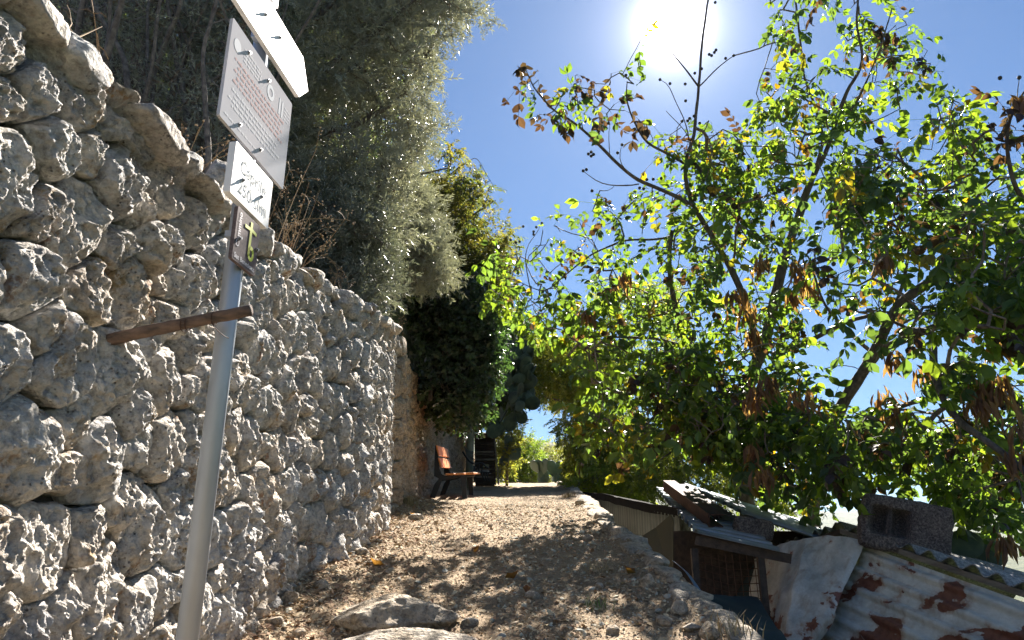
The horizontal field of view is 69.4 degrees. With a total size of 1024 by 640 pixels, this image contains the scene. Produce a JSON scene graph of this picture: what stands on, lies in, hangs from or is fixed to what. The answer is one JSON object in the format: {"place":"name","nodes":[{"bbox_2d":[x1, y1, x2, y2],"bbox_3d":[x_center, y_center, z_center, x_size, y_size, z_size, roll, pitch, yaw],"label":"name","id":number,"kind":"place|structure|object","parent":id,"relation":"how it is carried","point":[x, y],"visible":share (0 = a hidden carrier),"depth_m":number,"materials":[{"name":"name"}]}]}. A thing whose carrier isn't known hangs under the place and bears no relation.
{"place":"outdoors","nodes":[
{"label":"outdoors","id":0,"kind":"place"},
{"bbox_2d":[242,482,727,639],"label":"path","id":1,"kind":"structure","parent":0,"point":[543,488],"depth_m":4.27,"materials":[{"name":"beige gravel"}]},
{"bbox_2d":[0,0,402,639],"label":"stone wall","id":2,"kind":"structure","parent":1,"relation":"on","point":[114,208],"depth_m":2.25,"materials":[{"name":"stone"}]},
{"bbox_2d":[62,0,108,59],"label":"dry stalks","id":3,"kind":"object","parent":2,"relation":"on","point":[97,41],"visible":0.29,"depth_m":2.30,"materials":[{"name":"brown plant"}]},
{"bbox_2d":[106,304,252,344],"bbox_3d":[-1.002,0.035,2.122,0.535,0.133,0.129,0,-18,0],"label":"wooden prop","id":4,"kind":"object","parent":2,"relation":"attached to","point":[150,330],"visible":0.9,"depth_m":2.09,"materials":[{"name":"wood"}]},
{"bbox_2d":[181,120,235,171],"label":"dry stalks","id":5,"kind":"object","parent":2,"relation":"on","point":[202,148],"visible":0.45,"depth_m":2.98,"materials":[{"name":"brown plant"}]},
{"bbox_2d":[264,127,355,267],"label":"dry stalks","id":6,"kind":"object","parent":2,"relation":"on","point":[295,232],"visible":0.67,"depth_m":4.21,"materials":[{"name":"plant"}]},
{"bbox_2d":[320,253,355,289],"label":"dry stalks","id":7,"kind":"object","parent":2,"relation":"on","point":[334,279],"visible":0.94,"depth_m":5.16,"materials":[{"name":"brown plant"}]},
{"bbox_2d":[175,0,307,639],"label":"signpost","id":8,"kind":"object","parent":1,"relation":"on","point":[254,110],"visible":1,"depth_m":2.24,"materials":[{"name":"metal"}]},
{"bbox_2d":[268,616,283,625],"bbox_3d":[-1.044,1.335,3.275,0.066,0.046,0.073,0,-18,0],"label":"loose stone","id":9,"kind":"object","parent":1,"relation":"on","point":[278,620],"visible":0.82,"depth_m":3.25,"materials":[{"name":"stone"}]},
{"bbox_2d":[279,591,298,601],"bbox_3d":[-1.089,1.349,3.603,0.102,0.060,0.091,0,-18,0],"label":"loose stone","id":10,"kind":"object","parent":1,"relation":"on","point":[288,596],"visible":0.85,"depth_m":3.57,"materials":[{"name":"stone"}]},
{"bbox_2d":[292,628,306,637],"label":"loose stone","id":11,"kind":"object","parent":1,"relation":"on","point":[298,632],"visible":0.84,"depth_m":3.16,"materials":[{"name":"stone"}]},
{"bbox_2d":[313,579,328,589],"bbox_3d":[-1.004,1.395,3.893,0.079,0.062,0.089,0,-18,0],"label":"loose stone","id":12,"kind":"object","parent":1,"relation":"on","point":[323,584],"visible":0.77,"depth_m":3.86,"materials":[{"name":"stone"}]},
{"bbox_2d":[354,547,368,554],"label":"loose stone","id":13,"kind":"object","parent":1,"relation":"on","point":[363,550],"visible":0.88,"depth_m":4.72,"materials":[{"name":"stone"}]},
{"bbox_2d":[371,558,383,565],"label":"fallen leaf","id":14,"kind":"object","parent":1,"relation":"on","point":[377,562],"visible":1,"depth_m":4.48,"materials":[{"name":"orange plant"}]},
{"bbox_2d":[331,593,460,634],"bbox_3d":[-0.558,1.410,3.496,0.634,0.224,0.540,0,-18,0],"label":"boulder","id":15,"kind":"object","parent":1,"relation":"on","point":[390,610],"visible":0.76,"depth_m":3.36,"materials":[{"name":"stone"}]},
{"bbox_2d":[343,627,476,639],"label":"boulder","id":16,"kind":"object","parent":1,"relation":"on","point":[404,633],"visible":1,"depth_m":3.00,"materials":[{"name":"stone"}]},
{"bbox_2d":[402,494,421,507],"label":"grass tuft","id":17,"kind":"object","parent":1,"relation":"on","point":[411,502],"visible":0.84,"depth_m":7.32,"materials":[{"name":"green plant"}]},
{"bbox_2d":[408,513,423,520],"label":"loose stone","id":18,"kind":"object","parent":1,"relation":"on","point":[416,516],"visible":0.7,"depth_m":6.35,"materials":[{"name":"stone"}]},
{"bbox_2d":[391,336,474,507],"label":"stone wall","id":19,"kind":"structure","parent":1,"relation":"on","point":[415,439],"depth_m":9.88,"materials":[{"name":"brown stone"}]},
{"bbox_2d":[389,295,419,412],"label":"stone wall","id":20,"kind":"structure","parent":19,"relation":"on","point":[409,342],"depth_m":10.17,"materials":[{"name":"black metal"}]},
{"bbox_2d":[392,263,517,443],"bbox_3d":[-1.193,0.516,11.975,2.551,3.265,4.476,0,-18,0],"label":"ivy","id":21,"kind":"object","parent":19,"relation":"on","point":[460,346],"visible":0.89,"depth_m":10.07,"materials":[{"name":"green plant"}]},
{"bbox_2d":[430,445,479,498],"bbox_3d":[-0.843,2.320,11.267,0.657,0.919,1.420,0,-18,0],"label":"park bench","id":22,"kind":"object","parent":1,"relation":"on","point":[447,476],"visible":1,"depth_m":10.67,"materials":[{"name":"brown wood"}]},
{"bbox_2d":[466,430,473,488],"bbox_3d":[-0.855,2.145,15.501,0.198,2.902,0.160,0,-18,0],"label":"concrete post","id":23,"kind":"object","parent":1,"relation":"on","point":[469,445],"visible":0.23,"depth_m":15.27,"materials":[{"name":"grey concrete"}]},
{"bbox_2d":[461,617,478,625],"bbox_3d":[-0.197,1.420,3.481,0.085,0.042,0.074,0,-18,0],"label":"loose stone","id":24,"kind":"object","parent":1,"relation":"on","point":[469,621],"visible":0.95,"depth_m":3.45,"materials":[{"name":"stone"}]},
{"bbox_2d":[471,545,478,551],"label":"fallen leaf","id":25,"kind":"object","parent":1,"relation":"on","point":[475,549],"visible":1,"depth_m":5.03,"materials":[{"name":"orange plant"}]},
{"bbox_2d":[462,446,489,481],"bbox_3d":[-0.711,2.813,14.537,0.614,0.833,1.020,0,-18,0],"label":"park bench","id":26,"kind":"object","parent":1,"relation":"on","point":[467,455],"visible":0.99,"depth_m":14.04,"materials":[{"name":"black metal"}]},
{"bbox_2d":[254,497,704,639],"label":"stone rubble","id":27,"kind":"object","parent":1,"relation":"on","point":[528,579],"visible":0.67,"depth_m":4.40,"materials":[{"name":"beige stone"}]},
{"bbox_2d":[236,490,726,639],"bbox_3d":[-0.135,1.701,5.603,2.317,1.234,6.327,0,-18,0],"label":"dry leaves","id":28,"kind":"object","parent":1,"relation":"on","point":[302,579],"visible":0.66,"depth_m":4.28,"materials":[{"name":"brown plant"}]},
{"bbox_2d":[474,433,498,485],"bbox_3d":[-0.559,3.072,16.363,0.579,1.166,0.515,0,-18,0],"label":"timber rack","id":29,"kind":"object","parent":1,"relation":"on","point":[485,450],"visible":0.81,"depth_m":16.38,"materials":[{"name":"wood"}]},
{"bbox_2d":[464,300,544,435],"bbox_3d":[-0.305,1.663,18.623,2.702,5.217,3.434,0,-18,0],"label":"dense shrub","id":30,"kind":"object","parent":1,"relation":"on","point":[504,404],"visible":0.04,"depth_m":17.88,"materials":[{"name":"green plant"}]},
{"bbox_2d":[496,434,520,479],"bbox_3d":[-0.095,3.159,17.058,0.633,1.040,0.200,0,-18,0],"label":"prickly pear","id":31,"kind":"object","parent":1,"relation":"on","point":[515,456],"visible":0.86,"depth_m":17.04,"materials":[{"name":"green plant"}]},
{"bbox_2d":[505,570,517,577],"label":"fallen leaf","id":32,"kind":"object","parent":1,"relation":"on","point":[511,575],"visible":1,"depth_m":4.28,"materials":[{"name":"orange plant"}]},
{"bbox_2d":[494,414,533,486],"bbox_3d":[-0.142,3.360,17.339,1.356,2.590,1.902,0,-18,0],"label":"vine","id":33,"kind":"object","parent":1,"relation":"on","point":[519,440],"visible":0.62,"depth_m":17.21,"materials":[{"name":"green plant"}]},
{"bbox_2d":[496,425,550,482],"bbox_3d":[0.260,4.857,24.186,2.048,3.011,3.878,0,-18,0],"label":"round bush","id":34,"kind":"object","parent":1,"relation":"on","point":[526,473],"visible":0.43,"depth_m":23.14,"materials":[{"name":"green plant"}]},
{"bbox_2d":[523,585,530,591],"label":"fallen leaf","id":35,"kind":"object","parent":1,"relation":"on","point":[526,588],"visible":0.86,"depth_m":4.00,"materials":[{"name":"brown plant"}]},
{"bbox_2d":[524,591,539,598],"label":"loose stone","id":36,"kind":"object","parent":1,"relation":"on","point":[531,594],"visible":0.96,"depth_m":3.89,"materials":[{"name":"stone"}]},
{"bbox_2d":[530,458,567,482],"bbox_3d":[1.036,4.125,20.102,1.061,0.688,0.445,3,-18,-10],"label":"prickly pear","id":37,"kind":"object","parent":1,"relation":"on","point":[545,468],"visible":0.77,"depth_m":20.07,"materials":[{"name":"green plant"}]},
{"bbox_2d":[559,491,577,497],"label":"grass tuft","id":38,"kind":"object","parent":1,"relation":"on","point":[568,495],"visible":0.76,"depth_m":10.80,"materials":[{"name":"beige plant"}]},
{"bbox_2d":[575,500,584,504],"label":"loose stone","id":39,"kind":"object","parent":1,"relation":"on","point":[577,502],"visible":0.67,"depth_m":8.20,"materials":[{"name":"stone"}]},
{"bbox_2d":[579,599,590,604],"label":"loose stone","id":40,"kind":"object","parent":1,"relation":"on","point":[582,601],"visible":0.94,"depth_m":3.73,"materials":[{"name":"stone"}]},
{"bbox_2d":[582,534,592,540],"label":"loose stone","id":41,"kind":"object","parent":1,"relation":"on","point":[587,536],"visible":0.88,"depth_m":5.47,"materials":[{"name":"stone"}]},
{"bbox_2d":[577,596,620,611],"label":"grass tuft","id":42,"kind":"object","parent":1,"relation":"on","point":[596,603],"visible":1,"depth_m":3.70,"materials":[{"name":"beige plant"}]},
{"bbox_2d":[595,582,603,588],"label":"loose stone","id":43,"kind":"object","parent":1,"relation":"on","point":[599,585],"visible":0.93,"depth_m":4.07,"materials":[{"name":"stone"}]},
{"bbox_2d":[579,559,625,575],"bbox_3d":[0.545,1.488,4.474,0.241,0.124,0.301,17,-25,-42],"label":"grass tuft","id":44,"kind":"object","parent":1,"relation":"on","point":[598,567],"visible":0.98,"depth_m":4.48,"materials":[{"name":"plant"}]},
{"bbox_2d":[553,442,656,504],"bbox_3d":[1.853,3.658,14.577,2.124,2.369,2.748,0,-18,0],"label":"bush","id":45,"kind":"object","parent":1,"relation":"on","point":[599,483],"visible":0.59,"depth_m":14.06,"materials":[{"name":"green plant"}]},
{"bbox_2d":[606,625,619,634],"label":"loose stone","id":46,"kind":"object","parent":1,"relation":"on","point":[613,629],"visible":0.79,"depth_m":3.29,"materials":[{"name":"stone"}]},
{"bbox_2d":[611,527,627,534],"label":"loose stone","id":47,"kind":"object","parent":1,"relation":"on","point":[618,530],"visible":0.67,"depth_m":5.45,"materials":[{"name":"stone"}]},
{"bbox_2d":[624,565,635,573],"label":"fallen leaf","id":48,"kind":"object","parent":1,"relation":"on","point":[629,570],"visible":1,"depth_m":4.34,"materials":[{"name":"orange plant"}]},
{"bbox_2d":[636,549,654,556],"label":"loose stone","id":49,"kind":"object","parent":1,"relation":"on","point":[644,552],"visible":0.81,"depth_m":4.68,"materials":[{"name":"stone"}]},
{"bbox_2d":[638,573,654,587],"bbox_3d":[0.739,1.438,4.049,0.090,0.098,0.080,0,-18,0],"label":"loose stone","id":50,"kind":"object","parent":1,"relation":"on","point":[647,580],"visible":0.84,"depth_m":4.02,"materials":[{"name":"stone"}]},
{"bbox_2d":[656,615,671,626],"bbox_3d":[0.703,1.390,3.417,0.078,0.052,0.090,0,-18,0],"label":"loose stone","id":51,"kind":"object","parent":1,"relation":"on","point":[663,621],"visible":0.96,"depth_m":3.38,"materials":[{"name":"stone"}]},
{"bbox_2d":[670,600,687,614],"bbox_3d":[0.803,1.389,3.564,0.083,0.073,0.081,-8,-20,23],"label":"loose stone","id":52,"kind":"object","parent":1,"relation":"on","point":[679,607],"visible":0.94,"depth_m":3.54,"materials":[{"name":"stone"}]},
{"bbox_2d":[683,623,699,631],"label":"loose stone","id":53,"kind":"object","parent":1,"relation":"on","point":[689,627],"visible":0.98,"depth_m":3.28,"materials":[{"name":"stone"}]},
{"bbox_2d":[698,621,723,639],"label":"loose stone","id":54,"kind":"object","parent":1,"relation":"on","point":[709,626],"visible":0.8,"depth_m":3.15,"materials":[{"name":"stone"}]},
{"bbox_2d":[701,608,765,639],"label":"grass tuft","id":55,"kind":"object","parent":1,"relation":"on","point":[734,626],"visible":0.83,"depth_m":3.13,"materials":[{"name":"plant"}]},
{"bbox_2d":[62,0,1023,511],"label":"sky","id":56,"kind":"structure","parent":0,"point":[982,42],"materials":[{"name":"blue"}]},
{"bbox_2d":[463,432,1023,601],"bbox_3d":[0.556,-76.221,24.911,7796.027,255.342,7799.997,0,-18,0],"label":"terrain","id":57,"kind":"structure","parent":0,"point":[843,516],"depth_m":2074.47,"materials":[{"name":"white"}]},
{"bbox_2d":[464,332,539,438],"bbox_3d":[-0.426,1.206,16.083,2.017,2.841,2.426,0,-18,0],"label":"prickly pear","id":58,"kind":"object","parent":57,"relation":"on","point":[521,381],"visible":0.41,"depth_m":15.59,"materials":[{"name":"green plant"}]},
{"bbox_2d":[527,434,564,481],"bbox_3d":[1.682,5.570,27.121,2.316,2.726,3.687,0,-18,0],"label":"grey bush","id":59,"kind":"object","parent":57,"relation":"on","point":[549,451],"visible":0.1,"depth_m":26.53,"materials":[{"name":"green plant"}]},
{"bbox_2d":[513,274,705,504],"bbox_3d":[2.377,2.170,17.538,5.843,8.804,6.225,0,-18,0],"label":"carob tree","id":60,"kind":"object","parent":57,"relation":"on","point":[556,387],"visible":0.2,"depth_m":16.96,"materials":[{"name":"green plant"}]},
{"bbox_2d":[643,514,673,567],"bbox_3d":[1.194,1.885,6.055,0.179,0.565,0.461,12,-22,-32],"label":"leaning board","id":61,"kind":"object","parent":57,"relation":"on","point":[660,536],"visible":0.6,"depth_m":6.05,"materials":[{"name":"wood"}]},
{"bbox_2d":[556,481,764,639],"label":"path side wall","id":62,"kind":"structure","parent":57,"relation":"on","point":[686,592],"depth_m":4.20,"materials":[{"name":"grey stone"}]},
{"bbox_2d":[583,492,685,535],"bbox_3d":[1.500,3.049,9.314,0.500,2.192,5.585,1,-18,-5],"label":"sheet fence","id":63,"kind":"object","parent":62,"relation":"on","point":[638,517],"visible":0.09,"depth_m":8.32,"materials":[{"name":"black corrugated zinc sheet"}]},
{"bbox_2d":[666,574,679,583],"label":"loose stone","id":64,"kind":"object","parent":62,"relation":"on","point":[671,578],"visible":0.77,"depth_m":4.06,"materials":[{"name":"stone"}]},
{"bbox_2d":[465,0,945,516],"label":"walnut tree","id":65,"kind":"object","parent":57,"relation":"on","point":[578,328],"visible":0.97,"depth_m":7.78,"materials":[{"name":"green plant"}]},
{"bbox_2d":[612,415,801,530],"bbox_3d":[3.977,3.994,14.234,4.272,5.273,4.286,0,-18,0],"label":"olive tree","id":66,"kind":"object","parent":57,"relation":"on","point":[716,486],"visible":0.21,"depth_m":13.42,"materials":[{"name":"green plant"}]},
{"bbox_2d":[657,483,851,617],"bbox_3d":[2.094,2.541,6.716,1.705,2.306,2.847,0,-18,0],"label":"lean to","id":67,"kind":"object","parent":57,"relation":"on","point":[716,560],"visible":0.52,"depth_m":6.39,"materials":[{"name":"metal"}]},
{"bbox_2d":[663,480,722,526],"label":"rusty beam","id":68,"kind":"structure","parent":67,"relation":"on","point":[694,505],"depth_m":6.69,"materials":[{"name":"metal"}]},
{"bbox_2d":[680,484,730,520],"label":"rusty beam","id":69,"kind":"structure","parent":67,"relation":"on","point":[696,492],"depth_m":7.03,"materials":[{"name":"metal"}]},
{"bbox_2d":[711,594,786,639],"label":"tarp","id":70,"kind":"object","parent":67,"relation":"hanging from","point":[750,607],"visible":0.61,"depth_m":5.08,"materials":[{"name":"blue plastic"}]},
{"bbox_2d":[732,516,773,540],"bbox_3d":[1.991,1.726,6.117,0.329,0.202,0.236,-3,-18,8],"label":"stone block","id":71,"kind":"object","parent":67,"relation":"on","point":[761,527],"depth_m":6.02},
{"bbox_2d":[645,75,1023,569],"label":"walnut tree","id":72,"kind":"object","parent":57,"relation":"on","point":[972,482],"visible":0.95,"depth_m":5.70,"materials":[{"name":"green plant"}]},
{"bbox_2d":[735,521,1023,639],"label":"garden shed","id":73,"kind":"structure","parent":57,"relation":"on","point":[815,592],"depth_m":4.97,"materials":[{"name":"grey metal"}]},
{"bbox_2d":[672,560,699,589],"bbox_3d":[1.226,1.784,4.729,0.072,0.480,1.902,-1,-18,2],"label":"metal strip","id":74,"kind":"object","parent":73,"relation":"attached to","point":[692,580],"visible":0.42,"depth_m":5.19,"materials":[{"name":"grey metal"}]},
{"bbox_2d":[856,493,954,555],"bbox_3d":[2.734,1.446,5.158,0.618,0.468,0.278,-7,-19,19],"label":"stone block","id":75,"kind":"object","parent":73,"relation":"on","point":[890,524],"depth_m":5.07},
{"bbox_2d":[928,500,1002,565],"bbox_3d":[3.554,1.643,5.760,0.542,0.547,0.281,0,-18,0],"label":"prickly pear","id":76,"kind":"object","parent":57,"relation":"on","point":[972,548],"visible":0.31,"depth_m":5.64,"materials":[{"name":"green plant"}]},
{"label":"terrace ground","id":77,"kind":"structure","parent":0,"visible":0},
{"bbox_2d":[49,0,320,173],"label":"tangled shrub","id":78,"kind":"object","parent":77,"relation":"on","point":[145,81],"visible":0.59,"depth_m":5.05,"materials":[{"name":"green plant"}]},
{"bbox_2d":[53,0,420,321],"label":"dense hedge","id":79,"kind":"object","parent":77,"relation":"on","point":[409,300],"visible":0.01,"depth_m":9.87,"materials":[{"name":"green plant"}]},
{"bbox_2d":[178,106,422,321],"bbox_3d":[-2.413,-1.099,7.172,3.373,3.610,3.350,0,-18,0],"label":"tangled shrub","id":80,"kind":"object","parent":77,"relation":"on","point":[359,261],"visible":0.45,"depth_m":5.85,"materials":[{"name":"green plant"}]},
{"bbox_2d":[163,0,507,264],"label":"olive tree","id":81,"kind":"object","parent":77,"relation":"on","point":[393,21],"visible":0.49,"depth_m":7.01,"materials":[{"name":"green plant"}]},
{"bbox_2d":[358,145,473,307],"bbox_3d":[-1.559,-1.063,9.509,2.252,3.362,2.928,0,-18,0],"label":"olive tree","id":82,"kind":"object","parent":77,"relation":"on","point":[433,267],"visible":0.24,"depth_m":8.41,"materials":[{"name":"green plant"}]},
{"bbox_2d":[422,135,527,320],"bbox_3d":[-0.844,-0.916,12.213,2.250,4.755,2.609,0,-18,0],"label":"yellowing tree","id":83,"kind":"object","parent":77,"relation":"on","point":[474,249],"visible":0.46,"depth_m":11.87,"materials":[{"name":"green plant"}]}
]}

